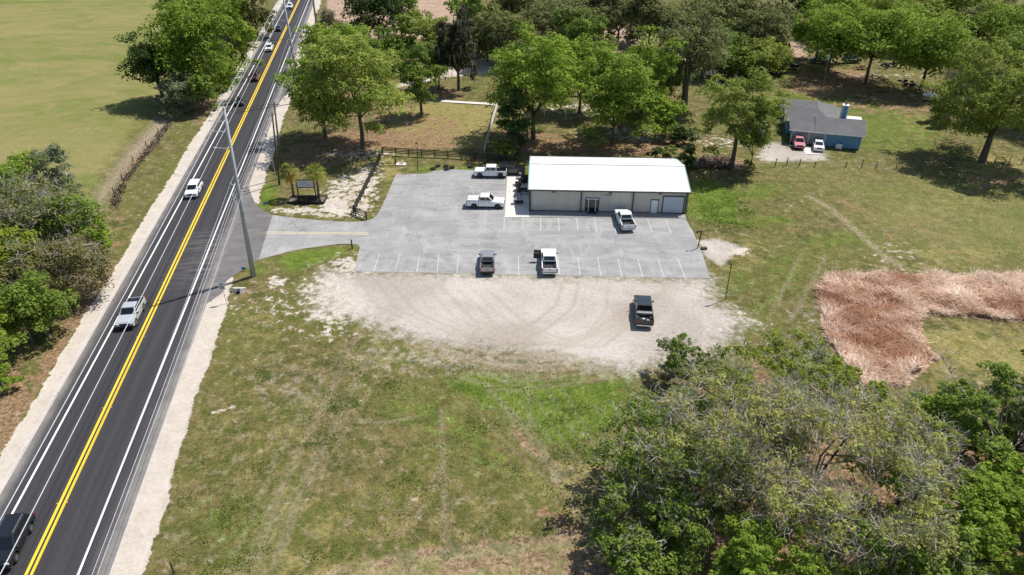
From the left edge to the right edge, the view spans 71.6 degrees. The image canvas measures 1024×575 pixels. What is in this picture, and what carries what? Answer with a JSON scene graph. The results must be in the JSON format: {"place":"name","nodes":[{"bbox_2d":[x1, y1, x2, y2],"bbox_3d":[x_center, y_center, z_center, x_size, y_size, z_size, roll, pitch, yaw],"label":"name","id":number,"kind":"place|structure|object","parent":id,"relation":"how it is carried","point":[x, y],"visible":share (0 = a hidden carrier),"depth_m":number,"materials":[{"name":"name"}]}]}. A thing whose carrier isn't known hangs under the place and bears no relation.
{"place":"outdoors","nodes":[
{"label":"outdoors","id":0,"kind":"place"},
{"bbox_2d":[0,0,1023,574],"bbox_3d":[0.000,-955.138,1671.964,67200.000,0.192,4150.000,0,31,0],"label":"ground","id":1,"kind":"structure","parent":0,"point":[62,86],"depth_m":83.92,"materials":[{"name":"green plant"}]},
{"bbox_2d":[0,328,24,394],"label":"shrub","id":2,"kind":"object","parent":1,"relation":"on","point":[5,380],"visible":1,"depth_m":70.50,"materials":[{"name":"green plant"}]},
{"bbox_2d":[0,290,24,352],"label":"oak tree","id":3,"kind":"object","parent":1,"relation":"on","point":[3,308],"visible":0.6,"depth_m":74.69,"materials":[{"name":"green plant"}]},
{"bbox_2d":[0,220,40,291],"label":"oak tree","id":4,"kind":"object","parent":1,"relation":"on","point":[5,254],"visible":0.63,"depth_m":82.86,"materials":[{"name":"green plant"}]},
{"bbox_2d":[0,149,64,218],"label":"oak tree","id":5,"kind":"object","parent":1,"relation":"on","point":[18,164],"visible":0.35,"depth_m":101.71,"materials":[{"name":"green plant"}]},
{"bbox_2d":[0,269,81,353],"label":"oak tree","id":6,"kind":"object","parent":1,"relation":"on","point":[34,309],"visible":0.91,"depth_m":76.77,"materials":[{"name":"green plant"}]},
{"bbox_2d":[0,164,90,251],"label":"oak tree","id":7,"kind":"object","parent":1,"relation":"on","point":[16,207],"visible":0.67,"depth_m":89.90,"materials":[{"name":"green plant"}]},
{"bbox_2d":[22,141,84,212],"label":"oak tree","id":8,"kind":"object","parent":1,"relation":"on","point":[59,159],"visible":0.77,"depth_m":100.99,"materials":[{"name":"green plant"}]},
{"bbox_2d":[0,225,115,316],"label":"oak tree","id":9,"kind":"object","parent":1,"relation":"on","point":[56,258],"visible":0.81,"depth_m":82.91,"materials":[{"name":"green plant"}]},
{"bbox_2d":[19,190,111,244],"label":"oak tree","id":10,"kind":"object","parent":1,"relation":"on","point":[84,212],"visible":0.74,"depth_m":90.91,"materials":[{"name":"green plant"}]},
{"bbox_2d":[62,217,115,250],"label":"shrub","id":11,"kind":"object","parent":1,"relation":"on","point":[98,235],"visible":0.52,"depth_m":95.93,"materials":[{"name":"green plant"}]},
{"bbox_2d":[106,121,171,209],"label":"brush line","id":12,"kind":"object","parent":1,"relation":"on","point":[115,204],"visible":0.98,"depth_m":124.49,"materials":[{"name":"brown plant"}]},
{"bbox_2d":[113,31,181,100],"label":"oak tree","id":13,"kind":"object","parent":1,"relation":"on","point":[140,54],"visible":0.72,"depth_m":149.55,"materials":[{"name":"green plant"}]},
{"bbox_2d":[0,0,314,574],"bbox_3d":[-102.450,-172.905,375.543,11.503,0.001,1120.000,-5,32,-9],"label":"highway","id":14,"kind":"structure","parent":1,"relation":"on","point":[64,552],"depth_m":74.44,"materials":[{"name":"black asphalt"}]},
{"bbox_2d":[0,512,35,569],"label":"suv","id":15,"kind":"object","parent":14,"relation":"on","point":[12,526],"visible":0.97,"depth_m":54.74,"materials":[{"name":"black paint"}]},
{"bbox_2d":[115,296,145,328],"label":"pickup truck","id":16,"kind":"object","parent":14,"relation":"on","point":[128,307],"visible":1,"depth_m":81.74,"materials":[{"name":"silver paint"}]},
{"bbox_2d":[11,1,288,513],"bbox_3d":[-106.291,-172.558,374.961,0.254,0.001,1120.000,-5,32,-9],"label":"edge line","id":17,"kind":"object","parent":14,"relation":"on","point":[23,492],"visible":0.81,"depth_m":77.30,"materials":[{"name":"white paint"}]},
{"bbox_2d":[24,0,298,574],"bbox_3d":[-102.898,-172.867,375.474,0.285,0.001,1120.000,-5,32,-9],"label":"line","id":18,"kind":"object","parent":14,"relation":"on","point":[66,489],"visible":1,"depth_m":73.58,"materials":[{"name":"yellow paint"}]},
{"bbox_2d":[30,0,299,574],"bbox_3d":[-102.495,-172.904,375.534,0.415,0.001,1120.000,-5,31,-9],"label":"line","id":19,"kind":"object","parent":14,"relation":"on","point":[70,490],"visible":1,"depth_m":73.58,"materials":[{"name":"yellow paint"}]},
{"bbox_2d":[77,0,308,574],"bbox_3d":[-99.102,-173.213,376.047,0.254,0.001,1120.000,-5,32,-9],"label":"edge line","id":20,"kind":"object","parent":14,"relation":"on","point":[169,346],"visible":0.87,"depth_m":75.92,"materials":[{"name":"white paint"}]},
{"bbox_2d":[152,70,206,118],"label":"shrub","id":21,"kind":"object","parent":1,"relation":"on","point":[176,83],"visible":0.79,"depth_m":146.42,"materials":[{"name":"green plant"}]},
{"bbox_2d":[131,0,249,101],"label":"oak tree","id":22,"kind":"object","parent":1,"relation":"on","point":[192,28],"visible":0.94,"depth_m":148.02,"materials":[{"name":"green plant"}]},
{"bbox_2d":[185,70,219,112],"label":"shrub","id":23,"kind":"object","parent":1,"relation":"on","point":[200,86],"visible":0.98,"depth_m":146.04,"materials":[{"name":"green plant"}]},
{"bbox_2d":[184,0,264,76],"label":"oak tree","id":24,"kind":"object","parent":1,"relation":"on","point":[242,27],"visible":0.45,"depth_m":169.41,"materials":[{"name":"green plant"}]},
{"bbox_2d":[208,106,255,277],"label":"power pole","id":25,"kind":"object","parent":1,"relation":"on","point":[247,242],"visible":1,"depth_m":85.74,"materials":[{"name":"wood"}]},
{"bbox_2d":[0,120,210,487],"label":"power line","id":26,"kind":"object","parent":25,"relation":"attached to","point":[91,329],"visible":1,"depth_m":44.51,"materials":[{"name":"metal"}]},
{"bbox_2d":[0,132,211,519],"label":"power line","id":27,"kind":"object","parent":25,"relation":"attached to","point":[91,353],"visible":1,"depth_m":44.10,"materials":[{"name":"metal"}]},
{"bbox_2d":[0,147,215,574],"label":"power line","id":28,"kind":"object","parent":25,"relation":"attached to","point":[89,398],"visible":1,"depth_m":43.20,"materials":[{"name":"metal"}]},
{"bbox_2d":[207,186,271,302],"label":"drive apron","id":29,"kind":"object","parent":1,"relation":"on","point":[235,257],"visible":0.92,"depth_m":99.48,"materials":[{"name":"grey asphalt"}]},
{"bbox_2d":[237,0,277,36],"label":"pine tree","id":30,"kind":"object","parent":1,"relation":"on","point":[263,15],"visible":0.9,"depth_m":209.70,"materials":[{"name":"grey plant"}]},
{"bbox_2d":[271,46,352,138],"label":"oak tree","id":31,"kind":"object","parent":1,"relation":"on","point":[300,78],"visible":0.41,"depth_m":129.96,"materials":[{"name":"green plant"}]},
{"bbox_2d":[292,22,361,63],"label":"oak tree","id":32,"kind":"object","parent":1,"relation":"on","point":[346,29],"visible":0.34,"depth_m":175.18,"materials":[{"name":"green plant"}]},
{"bbox_2d":[291,29,419,148],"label":"oak tree","id":33,"kind":"object","parent":1,"relation":"on","point":[377,90],"visible":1,"depth_m":121.92,"materials":[{"name":"green plant"}]},
{"bbox_2d":[352,148,382,219],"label":"board fence","id":34,"kind":"object","parent":1,"relation":"on","point":[358,198],"visible":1,"depth_m":113.52,"materials":[{"name":"brown wood"}]},
{"bbox_2d":[338,0,408,39],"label":"magnolia tree","id":35,"kind":"object","parent":1,"relation":"on","point":[373,8],"visible":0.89,"depth_m":198.82,"materials":[{"name":"green plant"}]},
{"bbox_2d":[167,358,612,574],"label":"weed patches","id":36,"kind":"object","parent":1,"relation":"on","point":[339,548],"visible":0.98,"depth_m":62.97,"materials":[{"name":"green plant"}]},
{"bbox_2d":[361,24,424,72],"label":"oak tree","id":37,"kind":"object","parent":1,"relation":"on","point":[381,45],"visible":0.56,"depth_m":176.69,"materials":[{"name":"green plant"}]},
{"bbox_2d":[390,42,448,116],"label":"oak tree","id":38,"kind":"object","parent":1,"relation":"on","point":[411,70],"visible":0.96,"depth_m":143.42,"materials":[{"name":"green plant"}]},
{"bbox_2d":[391,7,451,66],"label":"oak tree","id":39,"kind":"object","parent":1,"relation":"on","point":[425,25],"visible":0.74,"depth_m":176.91,"materials":[{"name":"green plant"}]},
{"bbox_2d":[414,40,458,88],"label":"oak tree","id":40,"kind":"object","parent":1,"relation":"on","point":[430,51],"visible":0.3,"depth_m":161.85,"materials":[{"name":"green plant"}]},
{"bbox_2d":[382,147,528,164],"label":"board fence","id":41,"kind":"object","parent":1,"relation":"on","point":[447,154],"visible":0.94,"depth_m":126.95,"materials":[{"name":"brown wood"}]},
{"bbox_2d":[430,4,483,90],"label":"cedar tree","id":42,"kind":"object","parent":1,"relation":"on","point":[453,42],"visible":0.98,"depth_m":157.63,"materials":[{"name":"green plant"}]},
{"bbox_2d":[443,0,503,52],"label":"oak tree","id":43,"kind":"object","parent":1,"relation":"on","point":[476,6],"visible":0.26,"depth_m":189.98,"materials":[{"name":"green plant"}]},
{"bbox_2d":[259,169,710,278],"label":"parking lot","id":44,"kind":"structure","parent":1,"relation":"on","point":[408,224],"depth_m":100.78,"materials":[{"name":"grey asphalt"}]},
{"bbox_2d":[465,193,504,208],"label":"pickup truck","id":45,"kind":"object","parent":44,"relation":"on","point":[482,199],"visible":1,"depth_m":108.61,"materials":[{"name":"white paint"}]},
{"bbox_2d":[479,250,496,273],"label":"pickup truck","id":46,"kind":"object","parent":44,"relation":"on","point":[487,261],"visible":1,"depth_m":92.23,"materials":[{"name":"grey paint"}]},
{"bbox_2d":[473,164,507,177],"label":"pickup truck","id":47,"kind":"object","parent":44,"relation":"on","point":[489,170],"visible":1,"depth_m":119.10,"materials":[{"name":"white paint"}]},
{"bbox_2d":[533,249,557,273],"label":"pickup truck","id":48,"kind":"object","parent":44,"relation":"on","point":[548,258],"visible":1,"depth_m":92.27,"materials":[{"name":"white paint"}]},
{"bbox_2d":[614,209,635,229],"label":"pickup truck","id":49,"kind":"object","parent":44,"relation":"on","point":[625,219],"visible":1,"depth_m":103.02,"materials":[{"name":"white paint"}]},
{"bbox_2d":[489,138,516,160],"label":"palmetto","id":50,"kind":"object","parent":1,"relation":"on","point":[506,146],"visible":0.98,"depth_m":126.31,"materials":[{"name":"green plant"}]},
{"bbox_2d":[471,3,540,64],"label":"oak tree","id":51,"kind":"object","parent":1,"relation":"on","point":[500,39],"visible":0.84,"depth_m":177.88,"materials":[{"name":"green plant"}]},
{"bbox_2d":[495,86,535,154],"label":"juniper","id":52,"kind":"object","parent":1,"relation":"on","point":[507,110],"visible":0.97,"depth_m":126.30,"materials":[{"name":"green plant"}]},
{"bbox_2d":[505,177,528,216],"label":"walkway","id":53,"kind":"structure","parent":1,"relation":"on","point":[512,209],"depth_m":111.24,"materials":[{"name":"concrete"}]},
{"bbox_2d":[488,0,548,39],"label":"oak tree","id":54,"kind":"object","parent":1,"relation":"on","point":[514,7],"visible":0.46,"depth_m":204.37,"materials":[{"name":"green plant"}]},
{"bbox_2d":[481,20,596,140],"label":"oak tree","id":55,"kind":"object","parent":1,"relation":"on","point":[546,82],"visible":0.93,"depth_m":125.72,"materials":[{"name":"green plant"}]},
{"bbox_2d":[512,0,601,63],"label":"oak tree","id":56,"kind":"object","parent":1,"relation":"on","point":[543,16],"visible":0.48,"depth_m":181.79,"materials":[{"name":"green plant"}]},
{"bbox_2d":[538,33,618,112],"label":"oak tree","id":57,"kind":"object","parent":1,"relation":"on","point":[602,62],"visible":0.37,"depth_m":142.96,"materials":[{"name":"green plant"}]},
{"bbox_2d":[544,5,618,59],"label":"oak tree","id":58,"kind":"object","parent":1,"relation":"on","point":[580,24],"visible":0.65,"depth_m":172.38,"materials":[{"name":"green plant"}]},
{"bbox_2d":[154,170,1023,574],"bbox_3d":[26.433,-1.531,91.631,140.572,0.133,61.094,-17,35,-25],"label":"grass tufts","id":59,"kind":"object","parent":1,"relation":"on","point":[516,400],"visible":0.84,"depth_m":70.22,"materials":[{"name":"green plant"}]},
{"bbox_2d":[577,0,628,43],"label":"oak tree","id":60,"kind":"object","parent":1,"relation":"on","point":[604,6],"visible":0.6,"depth_m":190.30,"materials":[{"name":"green plant"}]},
{"bbox_2d":[529,211,685,218],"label":"walkway","id":61,"kind":"structure","parent":1,"relation":"on","point":[585,214],"depth_m":107.17,"materials":[{"name":"concrete"}]},
{"bbox_2d":[528,156,690,213],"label":"metal building","id":62,"kind":"structure","parent":1,"relation":"on","point":[610,184],"depth_m":107.65,"materials":[{"name":"beige metal"}]},
{"bbox_2d":[661,196,684,213],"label":"overhead door","id":63,"kind":"structure","parent":62,"relation":"in","point":[670,204],"depth_m":106.82,"materials":[{"name":"grey metal"}]},
{"bbox_2d":[566,46,665,148],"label":"oak tree","id":64,"kind":"object","parent":1,"relation":"on","point":[621,97],"visible":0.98,"depth_m":126.08,"materials":[{"name":"green plant"}]},
{"bbox_2d":[633,295,653,326],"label":"pickup truck","id":65,"kind":"object","parent":1,"relation":"on","point":[643,310],"visible":1,"depth_m":81.96,"materials":[{"name":"paint"}]},
{"bbox_2d":[586,480,703,574],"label":"live oak","id":66,"kind":"object","parent":1,"relation":"on","point":[623,560],"visible":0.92,"depth_m":51.61,"materials":[{"name":"green plant"}]},
{"bbox_2d":[607,0,689,51],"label":"oak tree","id":67,"kind":"object","parent":1,"relation":"on","point":[646,12],"visible":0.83,"depth_m":185.30,"materials":[{"name":"green plant"}]},
{"bbox_2d":[609,24,688,129],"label":"oak tree","id":68,"kind":"object","parent":1,"relation":"on","point":[656,61],"visible":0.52,"depth_m":132.78,"materials":[{"name":"green plant"}]},
{"bbox_2d":[646,98,689,138],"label":"shrub","id":69,"kind":"object","parent":1,"relation":"on","point":[666,117],"visible":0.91,"depth_m":133.78,"materials":[{"name":"green plant"}]},
{"bbox_2d":[644,44,701,99],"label":"oak tree","id":70,"kind":"object","parent":1,"relation":"on","point":[669,82],"visible":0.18,"depth_m":153.09,"materials":[{"name":"green plant"}]},
{"bbox_2d":[583,378,764,552],"bbox_3d":[13.491,13.724,57.814,16.096,11.204,15.344,26,40,36],"label":"live oak","id":71,"kind":"object","parent":1,"relation":"on","point":[681,497],"visible":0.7,"depth_m":54.49,"materials":[{"name":"green plant"}]},
{"bbox_2d":[668,125,700,143],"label":"shrub","id":72,"kind":"object","parent":1,"relation":"on","point":[682,134],"visible":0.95,"depth_m":132.34,"materials":[{"name":"green plant"}]},
{"bbox_2d":[653,0,732,112],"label":"oak tree","id":73,"kind":"object","parent":1,"relation":"on","point":[703,43],"visible":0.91,"depth_m":142.37,"materials":[{"name":"green plant"}]},
{"bbox_2d":[652,332,733,380],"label":"shrub","id":74,"kind":"object","parent":1,"relation":"on","point":[677,345],"visible":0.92,"depth_m":71.66,"materials":[{"name":"green plant"}]},
{"bbox_2d":[660,0,764,46],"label":"oak tree","id":75,"kind":"object","parent":1,"relation":"on","point":[695,7],"visible":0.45,"depth_m":178.31,"materials":[{"name":"green plant"}]},
{"bbox_2d":[695,154,735,168],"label":"brush heap","id":76,"kind":"object","parent":1,"relation":"on","point":[720,162],"visible":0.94,"depth_m":125.10,"materials":[{"name":"plant"}]},
{"bbox_2d":[687,186,758,231],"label":"weeds","id":77,"kind":"object","parent":1,"relation":"on","point":[720,214],"visible":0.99,"depth_m":107.88,"materials":[{"name":"green plant"}]},
{"bbox_2d":[697,17,765,80],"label":"oak tree","id":78,"kind":"object","parent":1,"relation":"on","point":[733,63],"visible":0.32,"depth_m":168.72,"materials":[{"name":"green plant"}]},
{"bbox_2d":[690,47,793,168],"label":"oak tree","id":79,"kind":"object","parent":1,"relation":"on","point":[759,107],"visible":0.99,"depth_m":115.56,"materials":[{"name":"green plant"}]},
{"bbox_2d":[736,116,769,168],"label":"sapling","id":80,"kind":"object","parent":1,"relation":"on","point":[749,146],"visible":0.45,"depth_m":119.69,"materials":[{"name":"green plant"}]},
{"bbox_2d":[724,0,798,69],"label":"oak tree","id":81,"kind":"object","parent":1,"relation":"on","point":[772,14],"visible":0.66,"depth_m":174.87,"materials":[{"name":"green plant"}]},
{"bbox_2d":[730,35,792,77],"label":"oak tree","id":82,"kind":"object","parent":1,"relation":"on","point":[780,49],"visible":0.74,"depth_m":167.18,"materials":[{"name":"green plant"}]},
{"bbox_2d":[707,511,831,574],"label":"oak tree","id":83,"kind":"object","parent":1,"relation":"on","point":[750,551],"visible":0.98,"depth_m":47.49,"materials":[{"name":"green plant"}]},
{"bbox_2d":[697,325,861,464],"bbox_3d":[23.609,10.285,64.383,15.249,9.748,15.486,0,31,0],"label":"live oak","id":84,"kind":"object","parent":1,"relation":"on","point":[793,364],"visible":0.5,"depth_m":64.33,"materials":[{"name":"green plant"}]},
{"bbox_2d":[628,357,973,574],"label":"live oak","id":85,"kind":"object","parent":1,"relation":"on","point":[784,489],"visible":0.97,"depth_m":50.92,"materials":[{"name":"green plant"}]},
{"bbox_2d":[773,327,834,367],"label":"sapling","id":86,"kind":"object","parent":1,"relation":"on","point":[822,354],"visible":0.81,"depth_m":72.86,"materials":[{"name":"green plant"}]},
{"bbox_2d":[784,0,856,55],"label":"oak tree","id":87,"kind":"object","parent":1,"relation":"on","point":[800,31],"visible":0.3,"depth_m":183.22,"materials":[{"name":"green plant"}]},
{"bbox_2d":[780,98,866,148],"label":"blue house","id":88,"kind":"structure","parent":1,"relation":"on","point":[828,124],"depth_m":133.02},
{"bbox_2d":[801,8,858,71],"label":"oak tree","id":89,"kind":"object","parent":1,"relation":"on","point":[839,47],"visible":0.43,"depth_m":172.82,"materials":[{"name":"green plant"}]},
{"bbox_2d":[788,353,890,409],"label":"shrub","id":90,"kind":"object","parent":1,"relation":"on","point":[836,360],"visible":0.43,"depth_m":71.03,"materials":[{"name":"green plant"}]},
{"bbox_2d":[800,0,950,83],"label":"oak tree","id":91,"kind":"object","parent":1,"relation":"on","point":[865,28],"visible":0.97,"depth_m":158.13,"materials":[{"name":"green plant"}]},
{"bbox_2d":[800,472,992,574],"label":"oak tree","id":92,"kind":"object","parent":1,"relation":"on","point":[953,565],"visible":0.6,"depth_m":47.24,"materials":[{"name":"green plant"}]},
{"bbox_2d":[862,0,961,30],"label":"oak tree","id":93,"kind":"object","parent":1,"relation":"on","point":[930,4],"visible":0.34,"depth_m":190.53,"materials":[{"name":"green plant"}]},
{"bbox_2d":[812,265,1023,387],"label":"reed bed","id":94,"kind":"object","parent":1,"relation":"on","point":[869,307],"visible":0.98,"depth_m":84.10,"materials":[{"name":"brown plant"}]},
{"bbox_2d":[857,406,981,527],"bbox_3d":[31.697,14.801,55.812,8.874,11.322,11.052,8,32,14],"label":"oak tree","id":95,"kind":"object","parent":1,"relation":"on","point":[960,471],"visible":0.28,"depth_m":54.30,"materials":[{"name":"green plant"}]},
{"bbox_2d":[874,383,974,435],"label":"oak tree","id":96,"kind":"object","parent":1,"relation":"on","point":[933,405],"visible":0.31,"depth_m":65.12,"materials":[{"name":"green plant"}]},
{"bbox_2d":[887,5,985,89],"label":"oak tree","id":97,"kind":"object","parent":1,"relation":"on","point":[952,35],"visible":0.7,"depth_m":155.13,"materials":[{"name":"green plant"}]},
{"bbox_2d":[878,473,1023,570],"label":"oak tree","id":98,"kind":"object","parent":1,"relation":"on","point":[1006,548],"visible":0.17,"depth_m":52.28,"materials":[{"name":"green plant"}]},
{"bbox_2d":[898,463,1023,574],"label":"oak tree","id":99,"kind":"object","parent":1,"relation":"on","point":[996,488],"visible":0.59,"depth_m":49.96,"materials":[{"name":"green plant"}]},
{"bbox_2d":[914,34,1023,162],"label":"oak tree","id":100,"kind":"object","parent":1,"relation":"on","point":[985,103],"visible":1,"depth_m":120.10,"materials":[{"name":"green plant"}]},
{"bbox_2d":[926,360,1023,475],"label":"oak tree","id":101,"kind":"object","parent":1,"relation":"on","point":[968,396],"visible":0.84,"depth_m":59.47,"materials":[{"name":"green plant"}]},
{"bbox_2d":[937,394,1017,470],"bbox_3d":[40.093,13.068,62.215,6.646,6.293,6.531,26,40,36],"label":"oak tree","id":102,"kind":"object","parent":1,"relation":"on","point":[1010,434],"visible":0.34,"depth_m":61.33,"materials":[{"name":"green plant"}]},
{"bbox_2d":[956,0,1020,59],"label":"pine tree","id":103,"kind":"object","parent":1,"relation":"on","point":[976,9],"visible":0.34,"depth_m":183.56,"materials":[{"name":"green plant"}]},
{"bbox_2d":[968,0,1023,55],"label":"oak tree","id":104,"kind":"object","parent":1,"relation":"on","point":[1005,18],"visible":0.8,"depth_m":168.52,"materials":[{"name":"green plant"}]},
{"bbox_2d":[974,449,1023,540],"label":"oak tree","id":105,"kind":"object","parent":1,"relation":"on","point":[1014,465],"visible":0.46,"depth_m":55.01,"materials":[{"name":"green plant"}]},
{"bbox_2d":[991,25,1023,101],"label":"oak tree","id":106,"kind":"object","parent":1,"relation":"on","point":[1017,42],"visible":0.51,"depth_m":139.84,"materials":[{"name":"green plant"}]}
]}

